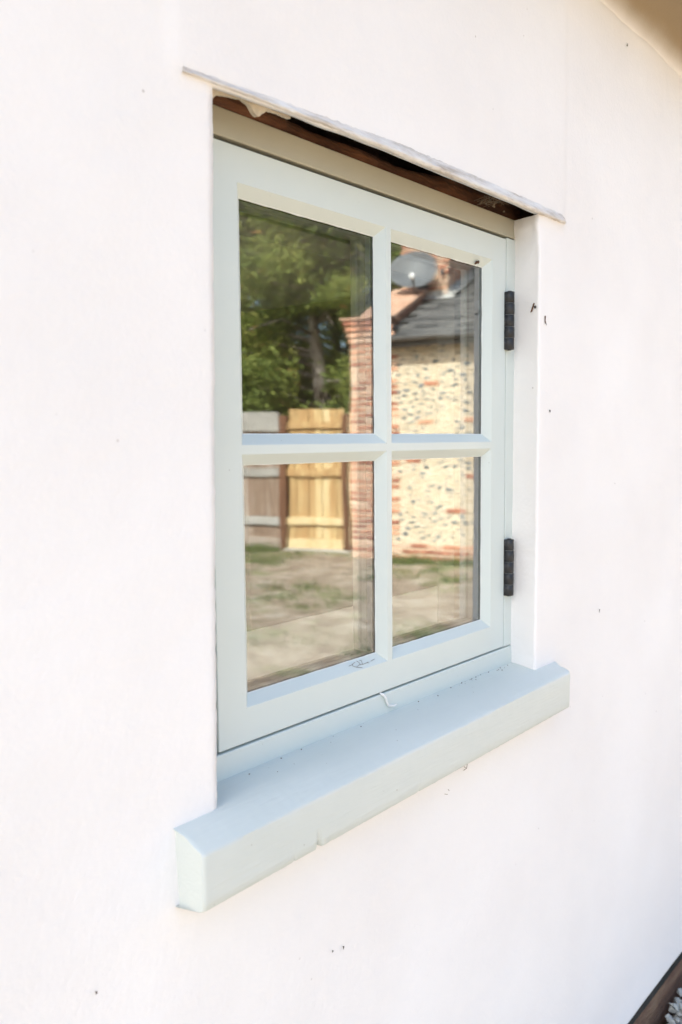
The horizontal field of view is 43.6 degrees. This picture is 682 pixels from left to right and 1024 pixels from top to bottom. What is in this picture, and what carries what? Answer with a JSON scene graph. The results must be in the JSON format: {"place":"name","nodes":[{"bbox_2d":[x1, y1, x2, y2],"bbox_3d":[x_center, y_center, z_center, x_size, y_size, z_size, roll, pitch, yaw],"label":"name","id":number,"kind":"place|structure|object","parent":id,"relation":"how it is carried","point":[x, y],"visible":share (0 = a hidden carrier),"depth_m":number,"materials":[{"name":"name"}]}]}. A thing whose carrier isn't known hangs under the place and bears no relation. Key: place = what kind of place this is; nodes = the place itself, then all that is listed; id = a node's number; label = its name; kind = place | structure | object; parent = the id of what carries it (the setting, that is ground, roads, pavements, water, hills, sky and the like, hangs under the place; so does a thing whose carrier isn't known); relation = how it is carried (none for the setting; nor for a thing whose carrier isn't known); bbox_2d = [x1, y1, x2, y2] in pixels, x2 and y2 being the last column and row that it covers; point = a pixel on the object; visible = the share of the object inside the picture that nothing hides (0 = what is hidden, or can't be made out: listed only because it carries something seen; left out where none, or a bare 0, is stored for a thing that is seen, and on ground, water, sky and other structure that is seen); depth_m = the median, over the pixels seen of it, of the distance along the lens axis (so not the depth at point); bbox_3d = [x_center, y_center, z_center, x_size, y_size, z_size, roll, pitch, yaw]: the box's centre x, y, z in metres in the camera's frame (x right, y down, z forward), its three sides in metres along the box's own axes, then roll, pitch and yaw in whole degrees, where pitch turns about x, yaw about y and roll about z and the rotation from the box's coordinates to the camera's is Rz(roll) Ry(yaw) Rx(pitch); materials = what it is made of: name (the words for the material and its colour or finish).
{"place":"outdoors","nodes":[
{"label":"outdoors","id":0,"kind":"place"},
{"bbox_3d":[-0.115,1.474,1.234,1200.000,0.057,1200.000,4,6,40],"label":"ground","id":1,"kind":"structure","parent":0,"visible":0},
{"bbox_2d":[0,0,681,1023],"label":"cottage","id":2,"kind":"structure","parent":1,"relation":"on","point":[532,874],"depth_m":1.16,"materials":[{"name":"paint"}]},
{"bbox_2d":[173,104,569,912],"bbox_3d":[0.059,-0.052,1.353,0.224,0.946,0.955,4,6,40],"label":"casement window","id":3,"kind":"structure","parent":2,"relation":"attached to","point":[363,394],"depth_m":1.27,"materials":[{"name":"blue paint"}]},
{"bbox_2d":[379,692,396,706],"bbox_3d":[0.075,0.300,1.368,0.009,0.030,0.036,4,6,40],"label":"sealant curl","id":4,"kind":"object","parent":3,"relation":"hanging from","point":[386,700],"visible":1,"depth_m":1.36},
{"bbox_2d":[474,195,508,211],"bbox_3d":[0.262,-0.542,1.493,0.059,0.025,0.069,4,6,40],"label":"cobweb","id":5,"kind":"object","parent":2,"relation":"attached to","point":[489,201],"visible":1,"depth_m":1.49},
{"bbox_2d":[665,988,681,1023],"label":"gravel","id":6,"kind":"structure","parent":1,"relation":"on","point":[675,1007],"depth_m":2.27,"materials":[{"name":"grey gravel"}]}
]}

